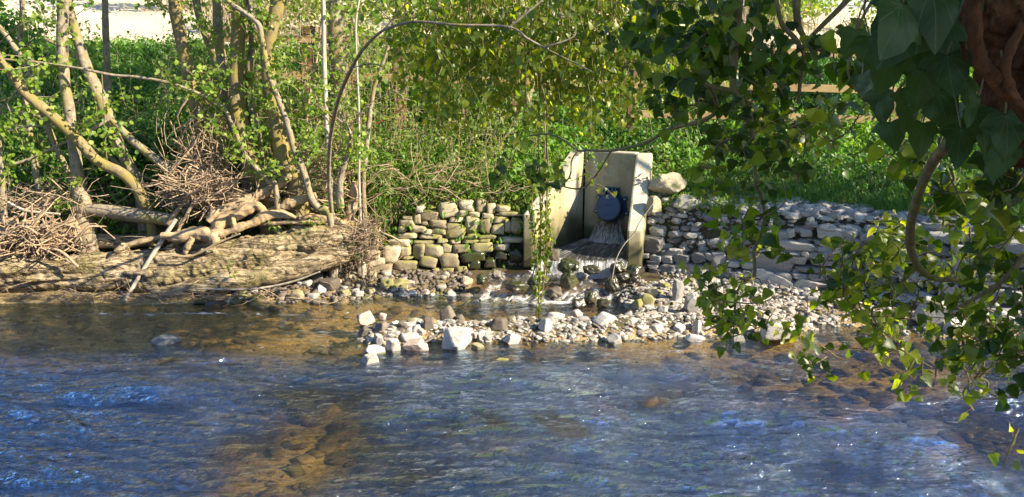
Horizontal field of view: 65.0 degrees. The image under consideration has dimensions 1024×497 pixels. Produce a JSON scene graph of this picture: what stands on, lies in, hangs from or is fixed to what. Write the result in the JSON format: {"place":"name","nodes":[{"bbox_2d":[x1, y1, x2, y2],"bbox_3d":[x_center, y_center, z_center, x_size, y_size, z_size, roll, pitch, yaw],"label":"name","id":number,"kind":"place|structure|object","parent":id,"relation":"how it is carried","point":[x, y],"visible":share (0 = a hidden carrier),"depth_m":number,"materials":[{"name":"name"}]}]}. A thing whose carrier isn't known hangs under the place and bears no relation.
{"place":"outdoors","nodes":[
{"label":"outdoors","id":0,"kind":"place"},
{"bbox_2d":[1,33,617,102],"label":"grass","id":1,"kind":"structure","parent":0,"point":[145,71],"depth_m":14.73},
{"bbox_2d":[0,292,1023,496],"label":"river water","id":2,"kind":"structure","parent":0,"point":[128,422],"depth_m":6.90,"materials":[{"name":"liquid"}]},
{"bbox_2d":[151,334,181,346],"bbox_3d":[-3.846,1.014,8.857,0.319,0.114,0.234,2,13,8],"label":"rock","id":3,"kind":"object","parent":2,"relation":"on","point":[165,340],"visible":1,"depth_m":8.80,"materials":[{"name":"grey stone"}]},
{"bbox_2d":[356,310,374,326],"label":"rock","id":4,"kind":"object","parent":2,"relation":"on","point":[365,318],"visible":1,"depth_m":9.39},
{"bbox_2d":[361,353,378,364],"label":"rock","id":5,"kind":"object","parent":2,"relation":"on","point":[370,358],"visible":0.88,"depth_m":8.22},
{"bbox_2d":[333,195,406,283],"bbox_3d":[-1.990,-0.082,10.806,0.989,1.256,0.895,-12,17,-41],"label":"twig heap","id":6,"kind":"object","parent":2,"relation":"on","point":[370,247],"visible":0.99,"depth_m":10.74,"materials":[{"name":"brown plant"}]},
{"bbox_2d":[364,344,385,354],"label":"rock","id":7,"kind":"object","parent":2,"relation":"in","point":[374,348],"visible":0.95,"depth_m":8.56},
{"bbox_2d":[385,338,400,353],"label":"rock","id":8,"kind":"object","parent":2,"relation":"in","point":[392,345],"visible":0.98,"depth_m":8.58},
{"bbox_2d":[403,338,428,352],"bbox_3d":[-1.026,1.047,8.660,0.267,0.123,0.179,3,13,12],"label":"rock","id":9,"kind":"object","parent":2,"relation":"in","point":[415,345],"visible":0.98,"depth_m":8.60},
{"bbox_2d":[439,305,455,320],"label":"rock","id":10,"kind":"object","parent":2,"relation":"on","point":[446,312],"visible":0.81,"depth_m":9.51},
{"bbox_2d":[442,327,471,350],"bbox_3d":[-0.595,0.963,8.671,0.269,0.262,0.244,6,14,25],"label":"rock","id":11,"kind":"object","parent":2,"relation":"in","point":[457,338],"visible":0.99,"depth_m":8.60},
{"bbox_2d":[0,0,1023,496],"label":"ground","id":12,"kind":"structure","parent":0,"point":[128,16],"depth_m":10.09,"materials":[{"name":"soil"}]},
{"bbox_2d":[0,0,51,79],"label":"bush","id":13,"kind":"object","parent":12,"relation":"on","point":[4,22],"visible":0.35,"depth_m":14.57,"materials":[{"name":"green plant"}]},
{"bbox_2d":[0,0,73,213],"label":"tree","id":14,"kind":"object","parent":12,"relation":"on","point":[48,129],"visible":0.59,"depth_m":10.82,"materials":[{"name":"brown plant"}]},
{"bbox_2d":[0,0,86,255],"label":"tree","id":15,"kind":"object","parent":12,"relation":"on","point":[3,171],"visible":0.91,"depth_m":10.41,"materials":[{"name":"green plant"}]},
{"bbox_2d":[0,0,98,210],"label":"tree","id":16,"kind":"object","parent":12,"relation":"on","point":[27,132],"visible":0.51,"depth_m":11.18,"materials":[{"name":"green plant"}]},
{"bbox_2d":[8,0,115,253],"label":"tree","id":17,"kind":"object","parent":12,"relation":"on","point":[74,151],"visible":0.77,"depth_m":10.62,"materials":[{"name":"brown plant"}]},
{"bbox_2d":[0,0,158,247],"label":"tree","id":18,"kind":"object","parent":12,"relation":"on","point":[85,148],"visible":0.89,"depth_m":10.40,"materials":[{"name":"brown plant"}]},
{"bbox_2d":[69,0,111,102],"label":"tree","id":19,"kind":"object","parent":12,"relation":"on","point":[106,43],"visible":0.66,"depth_m":11.64,"materials":[{"name":"grey plant"}]},
{"bbox_2d":[20,0,178,233],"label":"tree","id":20,"kind":"object","parent":12,"relation":"on","point":[84,61],"visible":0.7,"depth_m":10.81,"materials":[{"name":"brown plant"}]},
{"bbox_2d":[90,145,159,183],"bbox_3d":[-5.461,-1.190,11.322,1.295,0.713,0.055,0,13,0],"label":"dead branch","id":21,"kind":"object","parent":20,"relation":"attached to","point":[112,159],"visible":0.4,"depth_m":11.29,"materials":[{"name":"wood"}]},
{"bbox_2d":[0,44,254,193],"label":"brushwood leaves","id":22,"kind":"object","parent":12,"relation":"on","point":[128,111],"visible":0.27,"depth_m":12.12,"materials":[{"name":"green plant"}]},
{"bbox_2d":[0,0,262,170],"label":"shoot stems","id":23,"kind":"object","parent":12,"relation":"on","point":[121,78],"visible":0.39,"depth_m":12.12,"materials":[{"name":"green plant"}]},
{"bbox_2d":[0,48,262,212],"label":"shoot stems","id":24,"kind":"object","parent":12,"relation":"on","point":[115,117],"visible":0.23,"depth_m":11.99,"materials":[{"name":"green plant"}]},
{"bbox_2d":[0,0,284,155],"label":"brushwood leaves","id":25,"kind":"object","parent":12,"relation":"on","point":[128,32],"visible":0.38,"depth_m":12.08,"materials":[{"name":"green plant"}]},
{"bbox_2d":[4,58,281,234],"bbox_3d":[-4.807,-0.976,10.668,3.478,3.025,0.674,2,13,10],"label":"tree","id":26,"kind":"object","parent":12,"relation":"on","point":[267,180],"visible":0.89,"depth_m":10.47,"materials":[{"name":"brown plant"}]},
{"bbox_2d":[134,146,268,223],"bbox_3d":[-4.154,-0.810,10.675,1.858,1.116,0.857,0,13,0],"label":"twig heap","id":27,"kind":"object","parent":26,"relation":"on","point":[209,192],"visible":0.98,"depth_m":10.57,"materials":[{"name":"brown plant"}]},
{"bbox_2d":[68,230,225,248],"bbox_3d":[-5.068,-0.119,11.132,2.148,0.264,0.211,0,13,-1],"label":"fallen log","id":28,"kind":"object","parent":12,"relation":"on","point":[106,241],"visible":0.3,"depth_m":11.05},
{"bbox_2d":[0,167,147,221],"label":"twig heap","id":29,"kind":"object","parent":28,"relation":"on","point":[51,202],"visible":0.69,"depth_m":10.78,"materials":[{"name":"brown plant"}]},
{"bbox_2d":[70,204,184,227],"bbox_3d":[-5.181,-0.444,10.820,1.572,0.307,0.186,1,13,6],"label":"horizontal log","id":30,"kind":"object","parent":29,"relation":"in","point":[133,214],"visible":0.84,"depth_m":10.74,"materials":[{"name":"wood"}]},
{"bbox_2d":[123,218,177,302],"bbox_3d":[-4.712,0.141,10.439,0.784,1.021,0.145,-11,17,-40],"label":"leaning stick","id":31,"kind":"object","parent":12,"relation":"on","point":[154,252],"visible":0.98,"depth_m":10.45,"materials":[{"name":"wood"}]},
{"bbox_2d":[0,278,338,307],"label":"bank","id":32,"kind":"object","parent":12,"relation":"on","point":[141,296],"visible":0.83,"depth_m":10.31,"materials":[{"name":"brown soil"}]},
{"bbox_2d":[192,271,319,290],"bbox_3d":[-3.283,0.415,10.308,1.661,0.262,0.028,0,13,0],"label":"stick","id":33,"kind":"object","parent":32,"relation":"on","point":[276,285],"visible":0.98,"depth_m":10.32,"materials":[{"name":"wood"}]},
{"bbox_2d":[0,223,372,298],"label":"bank","id":34,"kind":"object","parent":12,"relation":"on","point":[295,252],"visible":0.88,"depth_m":10.50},
{"bbox_2d":[0,202,139,264],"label":"twig heap","id":35,"kind":"object","parent":34,"relation":"on","point":[20,235],"visible":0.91,"depth_m":10.42,"materials":[{"name":"brown plant"}]},
{"bbox_2d":[0,216,80,249],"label":"heap","id":36,"kind":"object","parent":35,"relation":"in","point":[64,229],"visible":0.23,"depth_m":10.61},
{"bbox_2d":[127,231,175,246],"bbox_3d":[-4.841,-0.112,10.703,0.768,0.240,0.216,0,13,0],"label":"branch","id":37,"kind":"object","parent":34,"relation":"on","point":[141,241],"visible":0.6,"depth_m":10.63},
{"bbox_2d":[160,173,360,257],"bbox_3d":[-3.311,-0.451,10.606,2.568,1.032,0.768,-1,13,-4],"label":"root tangle","id":38,"kind":"object","parent":34,"relation":"on","point":[220,219],"visible":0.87,"depth_m":10.55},
{"bbox_2d":[134,0,257,238],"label":"tree","id":39,"kind":"object","parent":12,"relation":"on","point":[175,11],"visible":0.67,"depth_m":10.74,"materials":[{"name":"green plant"}]},
{"bbox_2d":[178,0,233,150],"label":"tree","id":40,"kind":"object","parent":12,"relation":"on","point":[209,32],"visible":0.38,"depth_m":11.17,"materials":[{"name":"green plant"}]},
{"bbox_2d":[153,89,262,192],"bbox_3d":[-4.097,-1.325,10.802,1.428,1.779,0.904,-3,13,-13],"label":"twig heap","id":41,"kind":"object","parent":12,"relation":"on","point":[197,140],"visible":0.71,"depth_m":10.66,"materials":[{"name":"brown plant"}]},
{"bbox_2d":[155,0,281,234],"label":"tree","id":42,"kind":"object","parent":12,"relation":"on","point":[236,61],"visible":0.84,"depth_m":10.61,"materials":[{"name":"brown plant"}]},
{"bbox_2d":[172,0,279,192],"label":"tree","id":43,"kind":"object","parent":12,"relation":"on","point":[217,9],"visible":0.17,"depth_m":11.03,"materials":[{"name":"brown plant"}]},
{"bbox_2d":[204,0,299,234],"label":"tree","id":44,"kind":"object","parent":12,"relation":"on","point":[251,109],"visible":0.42,"depth_m":10.84,"materials":[{"name":"brown plant"}]},
{"bbox_2d":[205,0,310,227],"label":"tree","id":45,"kind":"object","parent":12,"relation":"on","point":[273,22],"visible":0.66,"depth_m":10.61,"materials":[{"name":"brown plant"}]},
{"bbox_2d":[223,0,336,277],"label":"tree","id":46,"kind":"object","parent":12,"relation":"on","point":[310,196],"visible":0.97,"depth_m":10.41,"materials":[{"name":"brown plant"}]},
{"bbox_2d":[204,0,358,34],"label":"bush","id":47,"kind":"object","parent":12,"relation":"on","point":[302,2],"visible":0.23,"depth_m":19.06,"materials":[{"name":"green plant"}]},
{"bbox_2d":[0,27,598,266],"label":"undergrowth","id":48,"kind":"object","parent":12,"relation":"on","point":[146,95],"visible":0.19,"depth_m":12.21,"materials":[{"name":"green plant"}]},
{"bbox_2d":[4,85,943,243],"bbox_3d":[-0.689,-1.300,12.164,15.997,2.482,3.128,0,13,0],"label":"dead branch","id":49,"kind":"object","parent":48,"relation":"on","point":[461,148],"depth_m":11.33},
{"bbox_2d":[232,108,383,221],"bbox_3d":[-2.776,-1.048,11.027,2.252,1.755,1.344,4,14,17],"label":"twig heap","id":50,"kind":"object","parent":12,"relation":"on","point":[315,171],"visible":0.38,"depth_m":10.87,"materials":[{"name":"brown plant"}]},
{"bbox_2d":[269,0,350,172],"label":"tree","id":51,"kind":"object","parent":12,"relation":"on","point":[318,39],"visible":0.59,"depth_m":10.62,"materials":[{"name":"green plant"}]},
{"bbox_2d":[203,40,423,208],"bbox_3d":[-2.936,-1.508,10.212,3.405,2.153,2.146,4,14,19],"label":"tree","id":52,"kind":"object","parent":12,"relation":"on","point":[346,161],"visible":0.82,"depth_m":10.47,"materials":[{"name":"green plant"}]},
{"bbox_2d":[276,0,376,277],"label":"tree","id":53,"kind":"object","parent":12,"relation":"on","point":[316,146],"visible":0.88,"depth_m":10.37,"materials":[{"name":"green plant"}]},
{"bbox_2d":[325,0,353,136],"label":"alder tree","id":54,"kind":"object","parent":12,"relation":"on","point":[332,30],"visible":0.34,"depth_m":12.11,"materials":[{"name":"grey plant"}]},
{"bbox_2d":[281,0,408,35],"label":"bush","id":55,"kind":"object","parent":12,"relation":"on","point":[366,4],"visible":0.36,"depth_m":18.06,"materials":[{"name":"green plant"}]},
{"bbox_2d":[224,268,471,305],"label":"shore gravel","id":56,"kind":"structure","parent":12,"relation":"on","point":[413,277],"depth_m":10.80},
{"bbox_2d":[318,278,340,290],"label":"stone","id":57,"kind":"object","parent":56,"relation":"on","point":[335,283],"visible":0.91,"depth_m":10.66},
{"bbox_2d":[355,0,364,278],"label":"tree","id":58,"kind":"object","parent":12,"relation":"on","point":[359,186],"visible":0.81,"depth_m":10.58,"materials":[{"name":"brown plant"}]},
{"bbox_2d":[165,24,558,223],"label":"shoot stems","id":59,"kind":"object","parent":12,"relation":"on","point":[481,153],"visible":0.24,"depth_m":11.78,"materials":[{"name":"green plant"}]},
{"bbox_2d":[196,0,529,231],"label":"shoot stems","id":60,"kind":"object","parent":12,"relation":"on","point":[349,79],"visible":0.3,"depth_m":11.65,"materials":[{"name":"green plant"}]},
{"bbox_2d":[161,16,580,210],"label":"brushwood leaves","id":61,"kind":"object","parent":12,"relation":"on","point":[422,125],"visible":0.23,"depth_m":11.79,"materials":[{"name":"green plant"}]},
{"bbox_2d":[212,0,542,223],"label":"brushwood leaves","id":62,"kind":"object","parent":12,"relation":"on","point":[361,70],"visible":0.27,"depth_m":11.61,"materials":[{"name":"green plant"}]},
{"bbox_2d":[325,0,429,261],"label":"tree","id":63,"kind":"object","parent":12,"relation":"on","point":[368,119],"visible":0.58,"depth_m":10.72,"materials":[{"name":"brown plant"}]},
{"bbox_2d":[310,143,547,208],"bbox_3d":[-1.360,-0.963,11.364,4.168,1.066,1.452,1,13,4],"label":"twig heap","id":64,"kind":"object","parent":12,"relation":"on","point":[428,180],"visible":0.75,"depth_m":11.19,"materials":[{"name":"brown plant"}]},
{"bbox_2d":[309,134,560,269],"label":"brushwood leaves","id":65,"kind":"object","parent":12,"relation":"on","point":[459,166],"visible":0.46,"depth_m":11.45,"materials":[{"name":"green plant"}]},
{"bbox_2d":[321,139,556,264],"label":"shoot stems","id":66,"kind":"object","parent":12,"relation":"on","point":[433,177],"visible":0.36,"depth_m":11.53,"materials":[{"name":"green plant"}]},
{"bbox_2d":[357,182,524,272],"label":"dry stone wall","id":67,"kind":"structure","parent":12,"relation":"on","point":[443,250],"depth_m":11.37,"materials":[{"name":"stone"}]},
{"bbox_2d":[327,0,591,212],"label":"tree","id":68,"kind":"object","parent":12,"relation":"on","point":[374,14],"visible":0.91,"depth_m":6.45,"materials":[{"name":"grey plant"}]},
{"bbox_2d":[526,75,555,317],"bbox_3d":[0.350,-0.954,9.591,0.366,4.215,0.310,0,13,0],"label":"hanging ivy","id":69,"kind":"object","parent":68,"relation":"hanging from","point":[536,253],"visible":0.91,"depth_m":9.74,"materials":[{"name":"green plant"}]},
{"bbox_2d":[372,0,743,199],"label":"ivy curtain","id":70,"kind":"object","parent":68,"relation":"hanging from","point":[477,54],"visible":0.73,"depth_m":6.65,"materials":[{"name":"green plant"}]},
{"bbox_2d":[366,115,574,242],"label":"undergrowth","id":71,"kind":"object","parent":12,"relation":"on","point":[517,187],"visible":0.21,"depth_m":11.54,"materials":[{"name":"green plant"}]},
{"bbox_2d":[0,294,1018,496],"bbox_3d":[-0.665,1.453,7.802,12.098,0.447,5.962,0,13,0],"label":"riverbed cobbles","id":72,"kind":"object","parent":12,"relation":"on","point":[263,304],"visible":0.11,"depth_m":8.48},
{"bbox_2d":[156,0,872,69],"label":"tree foliage","id":73,"kind":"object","parent":12,"relation":"on","point":[376,31],"depth_m":17.48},
{"bbox_2d":[523,150,652,267],"bbox_3d":[1.122,-0.509,11.560,1.640,1.691,1.308,4,13,15],"label":"concrete headwall","id":74,"kind":"object","parent":12,"relation":"on","point":[628,173],"visible":0.41,"depth_m":11.67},
{"bbox_2d":[594,186,628,220],"bbox_3d":[1.428,-0.622,11.759,0.561,0.535,0.230,6,14,26],"label":"flap valve","id":75,"kind":"object","parent":74,"relation":"attached to","point":[610,207],"visible":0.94,"depth_m":11.71,"materials":[{"name":"blue metal"}]},
{"bbox_2d":[645,195,661,212],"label":"rock","id":76,"kind":"object","parent":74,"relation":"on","point":[656,202],"visible":0.98,"depth_m":10.92,"materials":[{"name":"stone"}]},
{"bbox_2d":[211,26,977,143],"bbox_3d":[1.670,-2.381,12.461,12.499,2.060,0.235,0,13,0],"label":"post and rail fence","id":77,"kind":"object","parent":12,"relation":"on","point":[805,87],"visible":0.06,"depth_m":12.32,"materials":[{"name":"brown wood"}]},
{"bbox_2d":[351,218,846,347],"bbox_3d":[0.907,0.367,9.625,6.085,1.113,2.106,0,13,0],"label":"gravel bar","id":78,"kind":"object","parent":12,"relation":"on","point":[565,328],"visible":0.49,"depth_m":9.12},
{"bbox_2d":[489,317,507,330],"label":"rock","id":79,"kind":"object","parent":78,"relation":"on","point":[499,324],"visible":1,"depth_m":9.00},
{"bbox_2d":[503,333,520,344],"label":"rock","id":80,"kind":"object","parent":78,"relation":"on","point":[511,338],"visible":0.94,"depth_m":8.80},
{"bbox_2d":[538,319,551,332],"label":"rock","id":81,"kind":"object","parent":78,"relation":"on","point":[544,325],"visible":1,"depth_m":8.93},
{"bbox_2d":[593,312,615,325],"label":"rock","id":82,"kind":"object","parent":78,"relation":"on","point":[601,318],"visible":1,"depth_m":9.07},
{"bbox_2d":[606,332,621,347],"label":"rock","id":83,"kind":"object","parent":78,"relation":"on","point":[613,338],"visible":0.98,"depth_m":8.79,"materials":[{"name":"grey stone"}]},
{"bbox_2d":[672,278,683,300],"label":"rock","id":84,"kind":"object","parent":78,"relation":"on","point":[677,289],"visible":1,"depth_m":9.96,"materials":[{"name":"grey stone"}]},
{"bbox_2d":[684,293,698,312],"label":"rock","id":85,"kind":"object","parent":78,"relation":"on","point":[690,302],"visible":0.88,"depth_m":9.56,"materials":[{"name":"grey stone"}]},
{"bbox_2d":[760,322,794,340],"bbox_3d":[2.965,0.926,8.933,0.413,0.269,0.298,0,13,0],"label":"rock","id":86,"kind":"object","parent":78,"relation":"on","point":[769,333],"visible":0.54,"depth_m":8.80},
{"bbox_2d":[624,264,644,277],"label":"boulder","id":87,"kind":"object","parent":12,"relation":"on","point":[633,269],"visible":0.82,"depth_m":10.68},
{"bbox_2d":[648,172,686,195],"bbox_3d":[2.165,-0.876,11.215,0.539,0.383,0.310,0,13,0],"label":"rock","id":88,"kind":"object","parent":12,"relation":"on","point":[671,183],"visible":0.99,"depth_m":11.12,"materials":[{"name":"stone"}]},
{"bbox_2d":[673,194,697,209],"bbox_3d":[2.420,-0.634,11.111,0.376,0.232,0.287,3,13,12],"label":"rock","id":89,"kind":"object","parent":12,"relation":"on","point":[685,202],"visible":0.88,"depth_m":11.01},
{"bbox_2d":[363,134,1012,200],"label":"undergrowth","id":90,"kind":"object","parent":12,"relation":"on","point":[878,179],"visible":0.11,"depth_m":11.20,"materials":[{"name":"green plant"}]},
{"bbox_2d":[488,0,1023,470],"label":"ivy clad tree","id":91,"kind":"object","parent":12,"relation":"on","point":[932,50],"visible":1,"depth_m":2.33,"materials":[{"name":"green plant"}]},
{"bbox_2d":[542,47,1023,208],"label":"undergrowth","id":92,"kind":"object","parent":12,"relation":"on","point":[612,132],"visible":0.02,"depth_m":12.26,"materials":[{"name":"green plant"}]},
{"bbox_2d":[743,0,842,28],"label":"bush","id":93,"kind":"object","parent":12,"relation":"on","point":[815,5],"visible":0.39,"depth_m":19.45,"materials":[{"name":"green plant"}]},
{"bbox_2d":[743,0,874,9],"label":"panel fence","id":94,"kind":"object","parent":12,"relation":"on","point":[853,5],"visible":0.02,"depth_m":22.99,"materials":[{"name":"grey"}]},
{"bbox_2d":[604,56,1013,187],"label":"undergrowth","id":95,"kind":"object","parent":12,"relation":"on","point":[858,133],"visible":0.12,"depth_m":12.08,"materials":[{"name":"green plant"}]},
{"bbox_2d":[648,100,975,171],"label":"shoot stems","id":96,"kind":"object","parent":12,"relation":"on","point":[733,132],"visible":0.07,"depth_m":12.10,"materials":[{"name":"green plant"}]},
{"bbox_2d":[642,87,977,169],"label":"brushwood leaves","id":97,"kind":"object","parent":96,"relation":"attached to","point":[670,142],"visible":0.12,"depth_m":12.06,"materials":[{"name":"green plant"}]},
{"bbox_2d":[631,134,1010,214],"bbox_3d":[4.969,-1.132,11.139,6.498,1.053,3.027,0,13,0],"label":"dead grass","id":98,"kind":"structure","parent":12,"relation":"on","point":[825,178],"depth_m":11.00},
{"bbox_2d":[643,169,1023,317],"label":"dry stone wall","id":99,"kind":"structure","parent":12,"relation":"on","point":[657,248],"depth_m":10.45,"materials":[{"name":"grey stone"}]},
{"bbox_2d":[648,155,787,218],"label":"undergrowth","id":100,"kind":"object","parent":99,"relation":"on","point":[690,186],"visible":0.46,"depth_m":11.16,"materials":[{"name":"green plant"}]},
{"bbox_2d":[636,121,1023,225],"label":"grass","id":101,"kind":"structure","parent":99,"relation":"on","point":[818,196],"depth_m":10.84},
{"bbox_2d":[657,272,1023,352],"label":"shore gravel","id":102,"kind":"structure","parent":12,"relation":"on","point":[680,277],"depth_m":9.86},
{"bbox_2d":[912,296,946,327],"bbox_3d":[4.796,0.768,9.253,0.383,0.421,0.213,3,13,13],"label":"rock","id":103,"kind":"object","parent":102,"relation":"on","point":[919,309],"visible":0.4,"depth_m":9.15,"materials":[{"name":"grey stone"}]},
{"bbox_2d":[848,0,875,30],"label":"bush","id":104,"kind":"object","parent":12,"relation":"on","point":[858,6],"visible":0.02,"depth_m":18.87,"materials":[{"name":"green plant"}]},
{"bbox_2d":[451,270,630,308],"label":"cascade water","id":105,"kind":"structure","parent":0,"point":[493,289],"depth_m":10.53,"materials":[{"name":"grey liquid"}]},
{"bbox_2d":[504,281,528,292],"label":"boulder","id":106,"kind":"object","parent":105,"relation":"in","point":[516,287],"visible":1,"depth_m":10.40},
{"bbox_2d":[546,286,562,297],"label":"boulder","id":107,"kind":"object","parent":105,"relation":"on","point":[555,291],"visible":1,"depth_m":10.36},
{"bbox_2d":[557,258,579,272],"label":"boulder","id":108,"kind":"object","parent":105,"relation":"on","point":[565,264],"visible":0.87,"depth_m":10.59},
{"bbox_2d":[560,270,578,289],"bbox_3d":[0.750,0.406,10.497,0.255,0.256,0.182,-13,18,-43],"label":"boulder","id":109,"kind":"object","parent":105,"relation":"in","point":[569,280],"visible":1,"depth_m":10.44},
{"bbox_2d":[605,275,619,293],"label":"boulder","id":110,"kind":"object","parent":105,"relation":"in","point":[612,286],"visible":1,"depth_m":10.40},
{"bbox_2d":[609,261,625,273],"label":"boulder","id":111,"kind":"object","parent":105,"relation":"on","point":[620,267],"visible":0.94,"depth_m":10.70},
{"bbox_2d":[532,238,626,278],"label":"weir water","id":112,"kind":"structure","parent":0,"point":[586,252],"depth_m":11.10,"materials":[{"name":"grey liquid"}]},
{"bbox_2d":[588,215,624,244],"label":"outfall water","id":113,"kind":"structure","parent":112,"relation":"on","point":[608,232],"depth_m":11.76,"materials":[{"name":"grey liquid"}]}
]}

